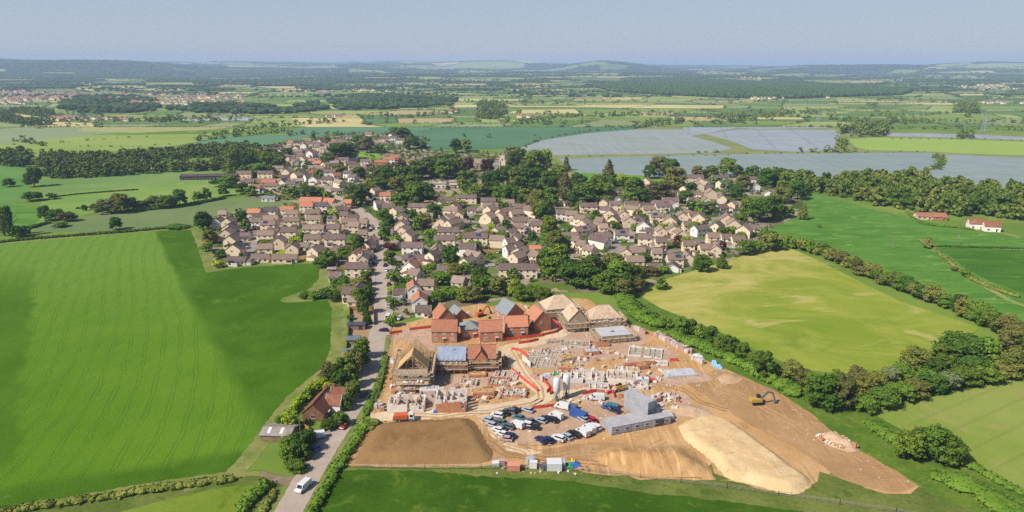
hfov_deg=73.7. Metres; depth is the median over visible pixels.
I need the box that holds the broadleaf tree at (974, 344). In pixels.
[930,330,991,360]
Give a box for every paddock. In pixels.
[122,485,256,511]
[573,172,642,180]
[638,176,663,181]
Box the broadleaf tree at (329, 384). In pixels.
[324,381,336,387]
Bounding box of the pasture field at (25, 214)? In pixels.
[0,204,39,235]
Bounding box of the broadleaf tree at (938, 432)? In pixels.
[921,423,958,465]
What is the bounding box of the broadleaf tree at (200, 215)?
[193,211,211,229]
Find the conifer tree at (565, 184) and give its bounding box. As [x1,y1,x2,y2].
[557,171,572,195]
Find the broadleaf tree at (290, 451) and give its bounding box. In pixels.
[277,442,301,464]
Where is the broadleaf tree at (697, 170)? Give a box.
[691,165,707,175]
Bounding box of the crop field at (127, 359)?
[0,230,331,506]
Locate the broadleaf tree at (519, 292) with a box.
[513,283,527,300]
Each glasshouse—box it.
[177,119,203,121]
[203,117,252,120]
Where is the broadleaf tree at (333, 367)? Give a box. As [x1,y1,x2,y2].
[328,362,343,373]
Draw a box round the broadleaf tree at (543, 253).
[537,248,549,264]
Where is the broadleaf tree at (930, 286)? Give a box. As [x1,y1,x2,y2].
[920,283,942,302]
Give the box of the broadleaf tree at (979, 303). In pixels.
[968,300,989,321]
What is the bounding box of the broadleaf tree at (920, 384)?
[902,376,933,398]
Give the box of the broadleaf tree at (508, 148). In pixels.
[503,145,519,156]
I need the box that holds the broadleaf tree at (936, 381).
[918,371,950,392]
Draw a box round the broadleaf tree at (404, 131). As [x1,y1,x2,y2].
[394,127,412,137]
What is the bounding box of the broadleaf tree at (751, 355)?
[745,351,757,361]
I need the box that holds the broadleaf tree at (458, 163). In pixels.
[450,157,464,175]
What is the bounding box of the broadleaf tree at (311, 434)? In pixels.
[303,427,317,441]
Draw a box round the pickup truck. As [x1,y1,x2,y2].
[523,417,539,423]
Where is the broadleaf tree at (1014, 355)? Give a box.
[999,346,1023,371]
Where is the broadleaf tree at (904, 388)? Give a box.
[884,380,917,401]
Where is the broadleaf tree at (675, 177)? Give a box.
[663,166,687,188]
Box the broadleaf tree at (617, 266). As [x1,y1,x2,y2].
[606,258,630,280]
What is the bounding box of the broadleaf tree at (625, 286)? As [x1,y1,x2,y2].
[613,277,634,295]
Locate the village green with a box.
[358,152,381,159]
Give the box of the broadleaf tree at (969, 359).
[955,354,991,366]
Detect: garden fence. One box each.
[298,252,304,258]
[302,417,308,429]
[349,306,373,321]
[483,245,497,252]
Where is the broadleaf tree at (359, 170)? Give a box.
[350,166,365,177]
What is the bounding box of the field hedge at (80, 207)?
[75,205,128,209]
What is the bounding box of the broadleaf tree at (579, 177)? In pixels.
[569,172,587,186]
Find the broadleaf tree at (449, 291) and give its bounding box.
[443,285,457,298]
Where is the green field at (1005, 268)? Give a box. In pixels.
[941,248,1023,292]
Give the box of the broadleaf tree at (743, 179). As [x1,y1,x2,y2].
[734,174,751,189]
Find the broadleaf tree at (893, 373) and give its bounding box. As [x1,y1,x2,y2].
[880,366,902,382]
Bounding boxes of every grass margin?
[0,227,346,507]
[339,466,973,511]
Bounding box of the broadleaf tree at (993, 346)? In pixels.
[971,335,1002,361]
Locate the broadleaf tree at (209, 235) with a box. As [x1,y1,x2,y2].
[202,229,219,241]
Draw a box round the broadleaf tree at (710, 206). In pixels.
[701,201,721,213]
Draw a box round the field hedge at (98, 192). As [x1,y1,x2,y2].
[57,188,137,196]
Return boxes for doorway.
[655,419,663,425]
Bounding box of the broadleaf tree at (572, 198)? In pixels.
[562,194,578,203]
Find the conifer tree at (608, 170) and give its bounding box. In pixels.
[602,158,614,178]
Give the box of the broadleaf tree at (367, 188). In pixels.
[362,184,372,199]
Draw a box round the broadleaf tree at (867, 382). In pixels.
[856,374,875,395]
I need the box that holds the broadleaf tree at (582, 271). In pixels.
[554,260,599,285]
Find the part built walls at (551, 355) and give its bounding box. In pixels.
[540,348,569,357]
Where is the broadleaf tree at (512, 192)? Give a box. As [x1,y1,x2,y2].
[506,184,519,198]
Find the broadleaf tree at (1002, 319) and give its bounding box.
[991,313,1019,332]
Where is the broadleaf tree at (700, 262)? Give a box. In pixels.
[691,254,711,271]
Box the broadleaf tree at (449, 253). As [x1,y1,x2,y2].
[441,245,460,263]
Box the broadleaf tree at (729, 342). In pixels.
[719,334,739,351]
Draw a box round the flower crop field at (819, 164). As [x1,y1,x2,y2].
[559,152,939,177]
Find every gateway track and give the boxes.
[184,470,264,491]
[258,471,294,485]
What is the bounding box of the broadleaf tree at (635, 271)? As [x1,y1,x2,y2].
[622,265,643,286]
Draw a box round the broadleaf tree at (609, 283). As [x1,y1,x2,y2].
[597,270,619,292]
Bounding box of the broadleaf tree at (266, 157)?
[260,151,274,163]
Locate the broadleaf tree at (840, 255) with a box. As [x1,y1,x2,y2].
[834,250,849,262]
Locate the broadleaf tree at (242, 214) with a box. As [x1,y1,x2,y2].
[234,210,248,222]
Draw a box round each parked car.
[310,445,321,453]
[339,421,349,429]
[359,390,367,396]
[378,327,388,331]
[481,416,493,420]
[485,421,497,426]
[490,411,504,418]
[491,426,502,430]
[493,418,501,424]
[495,430,507,435]
[498,410,509,416]
[498,435,512,441]
[501,422,515,429]
[502,432,516,438]
[503,407,516,414]
[512,414,525,419]
[521,406,534,412]
[521,420,532,426]
[526,424,540,430]
[534,417,547,423]
[534,435,547,444]
[544,435,554,443]
[545,415,558,423]
[551,433,565,441]
[561,400,577,408]
[561,432,573,440]
[566,429,580,437]
[577,416,589,422]
[588,415,597,422]
[591,422,601,430]
[601,404,612,408]
[606,401,618,406]
[607,406,620,413]
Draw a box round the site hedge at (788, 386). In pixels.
[658,328,804,397]
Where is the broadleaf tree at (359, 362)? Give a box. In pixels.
[343,349,364,370]
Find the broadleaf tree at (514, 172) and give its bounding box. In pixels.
[507,165,525,185]
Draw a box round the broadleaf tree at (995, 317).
[989,314,1001,329]
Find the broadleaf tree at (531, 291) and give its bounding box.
[522,284,541,300]
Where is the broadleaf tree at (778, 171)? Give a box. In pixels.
[772,168,787,180]
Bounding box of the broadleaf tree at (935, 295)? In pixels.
[921,288,946,303]
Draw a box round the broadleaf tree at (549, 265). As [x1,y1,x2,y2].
[539,254,563,276]
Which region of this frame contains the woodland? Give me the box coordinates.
[0,59,1023,113]
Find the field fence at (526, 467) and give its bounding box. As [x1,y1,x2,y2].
[358,464,913,511]
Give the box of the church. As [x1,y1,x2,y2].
[475,155,504,169]
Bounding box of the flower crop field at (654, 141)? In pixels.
[520,129,731,154]
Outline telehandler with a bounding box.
[614,382,632,391]
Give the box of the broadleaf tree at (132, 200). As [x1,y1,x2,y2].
[123,197,136,208]
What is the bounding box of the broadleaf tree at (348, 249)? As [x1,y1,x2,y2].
[342,246,355,258]
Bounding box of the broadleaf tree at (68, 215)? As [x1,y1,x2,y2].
[55,211,78,220]
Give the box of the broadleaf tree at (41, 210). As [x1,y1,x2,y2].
[36,205,48,219]
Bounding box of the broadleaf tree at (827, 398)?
[804,373,845,410]
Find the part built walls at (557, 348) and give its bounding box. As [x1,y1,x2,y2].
[547,347,567,352]
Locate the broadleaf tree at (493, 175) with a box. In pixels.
[480,169,500,185]
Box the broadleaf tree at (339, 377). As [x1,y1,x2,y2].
[329,368,348,385]
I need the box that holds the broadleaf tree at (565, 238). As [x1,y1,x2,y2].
[559,234,571,248]
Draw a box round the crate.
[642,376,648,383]
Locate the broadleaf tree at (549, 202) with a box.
[530,198,554,211]
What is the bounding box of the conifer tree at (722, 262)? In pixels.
[715,254,729,267]
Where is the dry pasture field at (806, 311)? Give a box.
[637,249,978,372]
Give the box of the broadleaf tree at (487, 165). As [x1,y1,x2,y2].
[480,159,494,171]
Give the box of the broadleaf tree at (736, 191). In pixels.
[728,183,744,200]
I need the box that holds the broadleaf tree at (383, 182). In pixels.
[369,177,389,188]
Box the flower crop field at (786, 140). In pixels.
[706,129,839,151]
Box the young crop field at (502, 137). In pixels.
[411,127,635,149]
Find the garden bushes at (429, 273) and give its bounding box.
[212,131,795,313]
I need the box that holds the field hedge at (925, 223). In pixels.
[904,211,973,229]
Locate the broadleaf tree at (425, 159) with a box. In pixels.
[421,156,432,161]
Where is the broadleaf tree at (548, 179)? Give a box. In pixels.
[535,170,559,189]
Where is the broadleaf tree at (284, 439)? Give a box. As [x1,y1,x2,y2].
[279,434,290,447]
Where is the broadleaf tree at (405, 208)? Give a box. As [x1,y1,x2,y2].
[392,205,408,211]
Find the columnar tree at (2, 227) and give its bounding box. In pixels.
[0,206,6,235]
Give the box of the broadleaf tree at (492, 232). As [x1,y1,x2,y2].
[484,229,496,237]
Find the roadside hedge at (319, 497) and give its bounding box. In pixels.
[304,420,370,511]
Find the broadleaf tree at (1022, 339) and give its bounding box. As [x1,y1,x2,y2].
[1017,328,1023,347]
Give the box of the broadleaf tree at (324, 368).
[317,361,333,380]
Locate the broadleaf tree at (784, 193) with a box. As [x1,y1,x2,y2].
[771,185,792,203]
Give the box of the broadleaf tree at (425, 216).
[418,212,432,226]
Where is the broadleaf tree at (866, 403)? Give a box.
[854,394,879,413]
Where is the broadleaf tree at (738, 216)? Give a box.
[729,213,749,224]
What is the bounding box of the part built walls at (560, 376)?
[552,370,572,378]
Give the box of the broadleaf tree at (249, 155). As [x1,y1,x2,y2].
[240,150,255,164]
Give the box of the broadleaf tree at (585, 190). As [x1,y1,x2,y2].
[569,182,602,200]
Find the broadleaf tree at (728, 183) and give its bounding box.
[720,178,732,195]
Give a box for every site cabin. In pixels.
[603,415,625,429]
[607,419,631,434]
[623,411,645,418]
[624,388,654,410]
[624,400,654,414]
[627,415,650,430]
[647,412,670,426]
[654,403,660,413]
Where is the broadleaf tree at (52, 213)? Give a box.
[44,208,63,219]
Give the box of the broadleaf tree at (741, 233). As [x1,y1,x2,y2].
[735,231,747,239]
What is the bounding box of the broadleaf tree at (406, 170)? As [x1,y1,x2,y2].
[393,165,414,180]
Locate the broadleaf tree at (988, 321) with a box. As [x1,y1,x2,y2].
[985,316,994,329]
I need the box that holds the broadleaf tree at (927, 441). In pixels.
[912,428,934,454]
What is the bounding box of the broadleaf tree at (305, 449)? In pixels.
[299,443,313,459]
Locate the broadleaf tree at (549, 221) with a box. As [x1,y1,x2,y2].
[539,214,559,235]
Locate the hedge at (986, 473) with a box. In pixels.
[964,457,1023,495]
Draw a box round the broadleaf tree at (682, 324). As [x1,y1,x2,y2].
[673,316,688,332]
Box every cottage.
[302,383,346,421]
[965,217,984,229]
[981,219,1001,231]
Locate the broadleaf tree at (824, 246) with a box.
[814,243,830,254]
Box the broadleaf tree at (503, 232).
[496,230,509,236]
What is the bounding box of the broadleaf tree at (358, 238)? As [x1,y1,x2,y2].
[351,234,363,248]
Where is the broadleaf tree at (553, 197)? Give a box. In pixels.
[544,187,559,204]
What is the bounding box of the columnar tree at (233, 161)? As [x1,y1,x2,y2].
[224,146,242,172]
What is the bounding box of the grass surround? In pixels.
[511,127,1023,188]
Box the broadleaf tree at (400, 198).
[390,192,409,205]
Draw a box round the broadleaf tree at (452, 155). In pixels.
[443,153,460,158]
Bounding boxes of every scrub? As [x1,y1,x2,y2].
[862,418,911,455]
[926,466,1023,511]
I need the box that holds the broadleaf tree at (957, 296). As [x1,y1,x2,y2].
[950,293,967,311]
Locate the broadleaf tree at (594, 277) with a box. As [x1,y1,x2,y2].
[590,274,605,289]
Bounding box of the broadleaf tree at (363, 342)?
[353,336,370,353]
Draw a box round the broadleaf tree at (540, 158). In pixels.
[523,149,549,170]
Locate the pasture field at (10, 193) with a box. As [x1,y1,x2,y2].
[0,166,31,203]
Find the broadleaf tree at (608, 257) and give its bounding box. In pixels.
[602,252,622,270]
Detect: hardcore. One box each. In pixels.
[383,388,472,409]
[391,327,435,351]
[434,366,507,388]
[532,335,645,365]
[539,371,665,400]
[551,320,648,338]
[619,346,679,367]
[648,394,692,423]
[660,369,711,386]
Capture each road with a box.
[240,227,250,255]
[248,243,323,255]
[274,181,389,511]
[315,152,330,188]
[370,354,554,421]
[375,219,497,226]
[394,255,506,266]
[437,226,488,264]
[467,206,482,218]
[477,414,541,454]
[496,328,588,354]
[496,347,520,358]
[553,215,622,249]
[553,382,623,398]
[600,223,680,258]
[706,204,740,220]
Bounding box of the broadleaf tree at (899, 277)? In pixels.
[893,273,905,290]
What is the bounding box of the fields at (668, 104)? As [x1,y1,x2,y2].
[0,60,1023,126]
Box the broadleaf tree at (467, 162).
[463,156,473,170]
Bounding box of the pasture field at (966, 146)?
[848,138,1023,154]
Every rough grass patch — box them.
[709,464,728,479]
[772,476,933,503]
[805,472,862,490]
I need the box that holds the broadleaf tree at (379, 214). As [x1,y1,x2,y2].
[375,208,389,221]
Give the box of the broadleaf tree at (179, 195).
[172,189,187,203]
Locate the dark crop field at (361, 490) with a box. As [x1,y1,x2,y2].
[316,469,802,511]
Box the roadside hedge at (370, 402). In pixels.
[363,354,388,415]
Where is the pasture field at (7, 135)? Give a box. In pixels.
[0,127,117,143]
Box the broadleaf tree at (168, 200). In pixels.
[156,195,174,205]
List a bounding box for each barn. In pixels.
[179,173,237,179]
[299,197,322,203]
[322,197,337,205]
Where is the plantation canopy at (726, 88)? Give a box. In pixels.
[593,78,913,98]
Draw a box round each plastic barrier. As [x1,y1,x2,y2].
[389,330,401,333]
[409,325,430,329]
[502,318,560,340]
[511,347,527,356]
[512,368,537,391]
[519,338,538,343]
[532,403,555,408]
[582,384,617,394]
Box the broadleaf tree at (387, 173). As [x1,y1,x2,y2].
[379,167,394,181]
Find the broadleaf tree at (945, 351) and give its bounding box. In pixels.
[930,342,959,366]
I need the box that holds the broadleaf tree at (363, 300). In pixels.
[354,293,368,313]
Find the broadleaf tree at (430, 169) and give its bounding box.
[418,161,435,177]
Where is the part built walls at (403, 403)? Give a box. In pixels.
[387,394,425,412]
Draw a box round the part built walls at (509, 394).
[501,386,527,398]
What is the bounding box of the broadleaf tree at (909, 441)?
[893,428,927,459]
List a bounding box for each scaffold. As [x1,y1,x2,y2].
[392,350,436,388]
[396,377,428,393]
[431,343,470,374]
[465,347,501,372]
[535,298,582,319]
[557,307,591,332]
[583,306,626,330]
[589,323,636,342]
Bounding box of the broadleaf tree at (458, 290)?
[454,286,470,300]
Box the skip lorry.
[392,411,414,421]
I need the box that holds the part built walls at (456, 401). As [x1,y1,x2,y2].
[435,387,467,412]
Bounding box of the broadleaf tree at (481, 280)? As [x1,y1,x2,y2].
[470,273,491,293]
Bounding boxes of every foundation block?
[420,386,438,396]
[468,371,485,377]
[473,388,493,396]
[545,338,564,342]
[556,353,576,361]
[558,365,575,370]
[583,348,599,355]
[594,341,609,346]
[636,362,648,369]
[662,368,696,377]
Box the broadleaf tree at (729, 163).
[717,157,736,174]
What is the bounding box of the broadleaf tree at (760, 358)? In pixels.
[752,350,780,376]
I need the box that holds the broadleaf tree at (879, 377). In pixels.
[867,370,889,386]
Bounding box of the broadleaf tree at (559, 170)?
[551,165,565,180]
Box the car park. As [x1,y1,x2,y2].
[493,393,627,445]
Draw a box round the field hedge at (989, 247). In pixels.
[936,244,1023,248]
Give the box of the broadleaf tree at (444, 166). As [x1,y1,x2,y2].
[435,157,454,178]
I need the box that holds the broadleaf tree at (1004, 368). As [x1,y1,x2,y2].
[993,358,1023,377]
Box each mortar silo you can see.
[553,377,560,400]
[563,374,569,396]
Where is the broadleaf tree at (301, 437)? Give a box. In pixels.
[289,431,311,446]
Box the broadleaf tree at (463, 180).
[455,169,479,188]
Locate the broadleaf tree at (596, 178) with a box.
[587,174,608,187]
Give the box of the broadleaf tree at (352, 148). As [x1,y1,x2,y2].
[344,141,358,154]
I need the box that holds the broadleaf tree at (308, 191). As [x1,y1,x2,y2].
[298,186,318,196]
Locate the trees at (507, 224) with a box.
[1,126,972,423]
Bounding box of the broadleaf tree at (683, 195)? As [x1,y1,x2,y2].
[678,190,694,201]
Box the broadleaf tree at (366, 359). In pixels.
[353,347,370,363]
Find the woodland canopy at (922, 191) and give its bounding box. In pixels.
[0,140,1023,217]
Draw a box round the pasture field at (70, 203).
[36,180,240,223]
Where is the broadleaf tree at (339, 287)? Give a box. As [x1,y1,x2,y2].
[336,283,351,291]
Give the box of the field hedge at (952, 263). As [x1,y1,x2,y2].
[924,238,1021,296]
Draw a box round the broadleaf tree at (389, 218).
[382,214,394,224]
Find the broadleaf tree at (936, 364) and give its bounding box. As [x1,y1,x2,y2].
[920,357,948,371]
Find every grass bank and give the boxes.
[27,470,286,511]
[617,292,1023,511]
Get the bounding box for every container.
[492,460,498,466]
[498,458,504,465]
[507,461,519,470]
[526,455,534,464]
[529,459,537,468]
[542,462,546,470]
[547,458,561,470]
[561,458,565,468]
[569,407,588,418]
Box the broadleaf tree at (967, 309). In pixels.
[962,300,976,317]
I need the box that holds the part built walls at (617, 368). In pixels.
[615,364,640,372]
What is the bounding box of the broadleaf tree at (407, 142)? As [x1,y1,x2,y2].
[402,137,416,147]
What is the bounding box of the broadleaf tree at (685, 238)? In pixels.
[679,236,691,246]
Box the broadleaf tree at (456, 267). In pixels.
[447,262,464,273]
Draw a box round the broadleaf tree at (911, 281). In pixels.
[901,279,920,294]
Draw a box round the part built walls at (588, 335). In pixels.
[586,333,595,337]
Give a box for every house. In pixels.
[211,215,224,228]
[217,209,227,217]
[219,225,235,240]
[220,214,236,227]
[221,220,241,234]
[222,231,242,248]
[225,239,246,257]
[236,170,252,177]
[246,207,261,218]
[250,216,262,228]
[251,183,265,192]
[251,211,267,217]
[255,228,276,241]
[257,170,273,178]
[257,241,274,254]
[259,218,277,229]
[261,178,276,187]
[262,214,280,225]
[263,205,278,214]
[264,181,281,191]
[271,165,284,172]
[272,233,287,249]
[278,177,288,185]
[279,205,295,216]
[279,215,300,227]
[280,174,289,180]
[280,225,298,238]
[281,167,293,174]
[284,155,293,163]
[284,209,300,217]
[285,180,296,186]
[285,239,302,253]
[287,140,293,145]
[289,157,299,162]
[290,170,303,178]
[291,159,300,165]
[293,140,301,145]
[293,148,304,154]
[296,153,304,157]
[298,168,308,173]
[299,201,313,212]
[300,142,308,148]
[300,155,307,161]
[301,223,324,233]
[303,173,312,181]
[303,232,321,244]
[304,208,321,216]
[305,149,316,156]
[305,213,322,223]
[306,164,318,170]
[306,242,326,260]
[307,141,321,145]
[308,157,316,164]
[308,174,319,184]
[312,144,320,150]
[314,160,321,165]
[314,201,329,211]
[319,146,326,151]
[320,161,330,168]
[321,168,335,175]
[321,175,333,184]
[324,222,341,233]
[324,232,346,246]
[326,214,337,223]
[329,159,338,163]
[329,202,346,210]
[331,171,340,179]
[333,178,345,187]
[334,204,344,212]
[338,157,348,163]
[339,210,349,221]
[341,216,356,229]
[341,284,355,303]
[342,170,351,177]
[343,220,360,233]
[344,160,358,167]
[344,198,352,208]
[344,260,368,276]
[347,173,358,182]
[348,154,357,161]
[348,163,358,169]
[348,212,359,219]
[348,247,361,261]
[355,280,365,289]
[356,250,369,262]
[357,227,368,238]
[357,248,374,264]
[359,217,373,228]
[360,159,369,165]
[361,237,375,252]
[364,233,379,247]
[367,185,380,196]
[373,198,384,210]
[374,159,387,165]
[378,136,388,141]
[379,191,391,201]
[382,202,394,208]
[383,156,395,163]
[389,136,396,140]
[389,204,405,218]
[390,154,399,161]
[394,217,409,230]
[394,222,412,235]
[395,137,404,143]
[395,211,409,223]
[397,339,430,385]
[400,227,417,241]
[400,256,421,276]
[401,240,423,254]
[406,267,424,282]
[406,278,421,298]
[408,202,431,213]
[411,289,427,311]
[417,276,435,290]
[423,247,441,264]
[430,241,443,251]
[431,319,458,342]
[432,214,448,228]
[432,302,454,318]
[433,195,455,203]
[433,233,455,246]
[436,198,446,210]
[437,225,459,236]
[437,346,466,372]
[442,205,458,215]
[443,216,463,228]
[445,211,456,219]
[449,200,461,209]
[449,304,465,319]
[450,274,472,286]
[453,208,464,218]
[456,193,476,203]
[457,241,476,255]
[458,252,477,270]
[459,320,478,338]
[462,231,487,244]
[463,249,485,265]
[467,343,496,370]
[478,319,502,342]
[479,209,496,223]
[480,196,495,206]
[482,203,498,213]
[483,201,498,208]
[488,233,505,247]
[490,223,506,231]
[494,297,523,331]
[495,204,513,216]
[495,208,506,222]
[498,261,537,278]
[502,198,514,206]
[502,235,515,245]
[502,242,515,257]
[504,215,513,228]
[504,315,528,337]
[506,226,518,235]
[507,248,527,262]
[508,208,526,217]
[509,221,524,234]
[510,230,523,242]
[511,243,529,253]
[512,215,528,227]
[513,202,525,209]
[514,239,524,247]
[523,204,536,217]
[525,304,550,332]
[526,219,540,232]
[527,249,542,263]
[539,294,578,319]
[556,208,565,219]
[561,230,578,234]
[562,302,586,330]
[565,209,577,220]
[569,234,581,247]
[570,213,585,224]
[571,223,590,237]
[574,239,589,252]
[576,216,592,226]
[579,201,597,212]
[581,244,597,256]
[585,304,621,329]
[588,221,596,233]
[588,232,611,249]
[594,216,605,222]
[594,230,611,239]
[595,326,631,341]
[598,222,608,231]
[599,196,609,205]
[603,206,617,219]
[607,213,621,226]
[609,200,621,210]
[613,189,621,198]
[613,228,633,241]
[614,194,622,205]
[619,207,628,220]
[619,243,631,259]
[621,213,637,227]
[623,199,638,205]
[623,203,639,215]
[624,253,644,266]
[629,245,645,254]
[636,218,651,232]
[638,232,652,245]
[639,201,655,211]
[641,204,654,215]
[643,176,652,185]
[649,211,663,223]
[650,234,667,249]
[650,246,665,261]
[652,199,662,203]
[654,201,670,212]
[654,223,668,237]
[654,235,666,250]
[654,245,664,261]
[662,196,678,203]
[663,213,677,227]
[665,251,684,267]
[666,222,677,237]
[670,199,678,210]
[673,226,686,240]
[675,209,689,222]
[677,190,695,200]
[679,185,692,190]
[681,219,691,232]
[681,238,694,252]
[683,248,693,265]
[684,173,703,182]
[686,196,698,203]
[690,222,710,236]
[692,211,707,223]
[692,242,713,257]
[694,176,706,184]
[695,180,704,191]
[700,194,711,201]
[703,186,717,198]
[705,231,720,242]
[710,219,725,231]
[710,240,721,256]
[711,174,728,179]
[714,202,729,214]
[715,178,727,188]
[715,232,730,244]
[717,194,726,203]
[719,210,731,224]
[725,216,740,231]
[726,233,746,247]
[727,199,738,211]
[735,221,752,238]
[737,175,759,183]
[749,181,760,191]
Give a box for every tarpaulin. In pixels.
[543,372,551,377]
[565,462,572,469]
[570,461,580,467]
[693,353,703,357]
[711,360,717,366]
[716,364,722,369]
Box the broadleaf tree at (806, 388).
[803,372,819,392]
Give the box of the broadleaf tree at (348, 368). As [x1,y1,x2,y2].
[343,363,359,383]
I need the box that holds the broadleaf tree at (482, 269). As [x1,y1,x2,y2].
[470,265,490,280]
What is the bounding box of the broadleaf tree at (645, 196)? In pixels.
[632,188,653,202]
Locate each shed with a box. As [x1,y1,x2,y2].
[259,423,298,441]
[326,267,337,272]
[340,347,353,356]
[346,335,361,344]
[347,322,365,329]
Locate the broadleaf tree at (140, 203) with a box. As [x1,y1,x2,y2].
[132,200,149,207]
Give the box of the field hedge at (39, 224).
[28,220,52,228]
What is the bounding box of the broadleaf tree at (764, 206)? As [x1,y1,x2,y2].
[744,197,775,221]
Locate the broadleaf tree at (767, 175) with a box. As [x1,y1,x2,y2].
[756,168,777,185]
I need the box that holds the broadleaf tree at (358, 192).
[343,184,366,204]
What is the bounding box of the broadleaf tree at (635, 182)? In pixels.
[622,176,646,191]
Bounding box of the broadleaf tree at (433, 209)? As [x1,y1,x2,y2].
[426,203,440,214]
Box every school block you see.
[424,181,446,187]
[449,180,457,186]
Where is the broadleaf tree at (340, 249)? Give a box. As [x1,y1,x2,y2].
[336,246,347,258]
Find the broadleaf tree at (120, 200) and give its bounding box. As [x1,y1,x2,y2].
[108,193,131,212]
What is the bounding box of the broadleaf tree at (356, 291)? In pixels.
[350,287,366,300]
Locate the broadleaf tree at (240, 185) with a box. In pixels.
[233,182,248,193]
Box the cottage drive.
[309,429,319,446]
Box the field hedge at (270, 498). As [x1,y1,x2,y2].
[258,487,277,511]
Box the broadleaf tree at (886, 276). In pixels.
[880,271,892,285]
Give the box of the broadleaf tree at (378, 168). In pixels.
[375,164,389,174]
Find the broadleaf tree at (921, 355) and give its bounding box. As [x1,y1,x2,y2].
[898,345,932,369]
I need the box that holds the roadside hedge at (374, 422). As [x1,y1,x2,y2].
[356,418,379,430]
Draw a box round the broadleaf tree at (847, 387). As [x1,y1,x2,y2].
[833,373,859,409]
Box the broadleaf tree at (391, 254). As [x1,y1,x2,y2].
[383,250,396,263]
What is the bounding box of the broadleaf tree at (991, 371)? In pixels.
[963,361,1009,382]
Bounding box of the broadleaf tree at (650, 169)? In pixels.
[641,165,656,177]
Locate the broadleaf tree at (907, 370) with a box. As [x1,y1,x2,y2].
[894,361,916,379]
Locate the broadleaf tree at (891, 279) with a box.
[889,271,901,286]
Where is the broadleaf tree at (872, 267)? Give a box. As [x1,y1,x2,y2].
[863,263,882,277]
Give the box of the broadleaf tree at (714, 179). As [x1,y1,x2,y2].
[708,176,721,185]
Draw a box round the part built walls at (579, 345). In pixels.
[560,339,590,348]
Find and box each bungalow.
[225,256,254,266]
[239,179,255,184]
[239,232,252,240]
[249,253,271,262]
[266,227,279,234]
[271,254,299,263]
[291,178,303,183]
[299,242,315,250]
[320,232,330,239]
[328,246,342,254]
[328,271,342,281]
[331,188,345,193]
[346,295,368,306]
[389,239,401,248]
[392,288,406,297]
[402,254,426,263]
[414,305,431,317]
[417,290,437,300]
[432,265,448,272]
[462,218,468,225]
[466,207,476,213]
[529,245,540,250]
[559,199,569,205]
[597,206,610,212]
[633,215,642,222]
[640,244,650,252]
[645,227,653,234]
[646,263,662,267]
[666,260,681,272]
[688,211,697,217]
[691,190,703,196]
[694,238,704,246]
[704,184,713,190]
[747,217,752,223]
[748,224,761,231]
[764,189,772,195]
[913,211,935,219]
[931,211,947,220]
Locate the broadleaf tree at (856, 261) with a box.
[850,257,863,270]
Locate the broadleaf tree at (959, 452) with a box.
[935,435,970,465]
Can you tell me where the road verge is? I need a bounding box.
[268,179,394,511]
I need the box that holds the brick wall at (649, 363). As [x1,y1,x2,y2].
[623,360,655,367]
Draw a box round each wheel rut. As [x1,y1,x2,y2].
[408,398,540,414]
[417,400,543,417]
[478,417,525,453]
[483,436,546,460]
[487,434,562,457]
[490,426,528,450]
[490,445,701,478]
[495,443,598,461]
[511,350,539,403]
[515,350,543,404]
[519,441,666,458]
[538,439,662,455]
[649,381,725,410]
[658,382,726,408]
[663,352,861,461]
[664,355,858,463]
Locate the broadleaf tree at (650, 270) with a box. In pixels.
[641,265,660,275]
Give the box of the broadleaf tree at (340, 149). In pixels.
[326,142,350,158]
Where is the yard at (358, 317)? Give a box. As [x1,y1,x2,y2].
[348,310,372,347]
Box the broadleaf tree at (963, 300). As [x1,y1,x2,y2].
[954,296,973,315]
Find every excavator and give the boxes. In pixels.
[475,306,491,317]
[748,391,776,405]
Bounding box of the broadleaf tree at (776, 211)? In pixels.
[766,194,783,218]
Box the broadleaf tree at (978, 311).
[970,305,986,325]
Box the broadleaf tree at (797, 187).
[789,180,806,199]
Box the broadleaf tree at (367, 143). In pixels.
[358,136,374,152]
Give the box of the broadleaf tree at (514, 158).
[505,151,521,166]
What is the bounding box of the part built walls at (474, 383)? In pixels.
[459,377,478,386]
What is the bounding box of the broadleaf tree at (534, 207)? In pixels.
[530,199,544,218]
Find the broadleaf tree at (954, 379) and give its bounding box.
[938,369,964,387]
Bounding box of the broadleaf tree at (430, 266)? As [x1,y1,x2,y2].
[421,262,436,272]
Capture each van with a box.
[294,476,311,493]
[314,429,324,438]
[510,419,524,429]
[548,410,563,419]
[554,401,569,409]
[575,426,590,436]
[582,422,596,433]
[589,393,604,400]
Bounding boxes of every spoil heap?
[592,445,711,477]
[669,403,711,417]
[678,415,811,493]
[716,374,742,384]
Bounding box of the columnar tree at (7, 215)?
[1,205,15,236]
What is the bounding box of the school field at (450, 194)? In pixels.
[431,192,465,202]
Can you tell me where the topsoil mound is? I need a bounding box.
[354,418,492,465]
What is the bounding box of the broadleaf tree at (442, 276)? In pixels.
[430,270,452,284]
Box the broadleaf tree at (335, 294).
[326,289,341,300]
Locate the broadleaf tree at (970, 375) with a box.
[949,365,983,385]
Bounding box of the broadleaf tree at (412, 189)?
[404,183,422,202]
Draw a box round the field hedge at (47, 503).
[0,473,235,511]
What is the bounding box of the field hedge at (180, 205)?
[126,196,225,211]
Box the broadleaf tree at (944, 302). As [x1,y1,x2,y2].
[938,294,953,307]
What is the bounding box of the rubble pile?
[817,431,858,451]
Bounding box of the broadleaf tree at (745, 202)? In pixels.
[737,197,755,216]
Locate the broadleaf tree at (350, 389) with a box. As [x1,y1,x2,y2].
[344,381,358,401]
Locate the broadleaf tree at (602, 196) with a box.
[595,194,613,201]
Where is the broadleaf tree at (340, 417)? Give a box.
[332,410,349,425]
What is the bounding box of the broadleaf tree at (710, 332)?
[702,325,718,341]
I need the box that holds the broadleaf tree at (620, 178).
[610,173,628,186]
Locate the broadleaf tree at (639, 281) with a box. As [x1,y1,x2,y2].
[634,277,645,291]

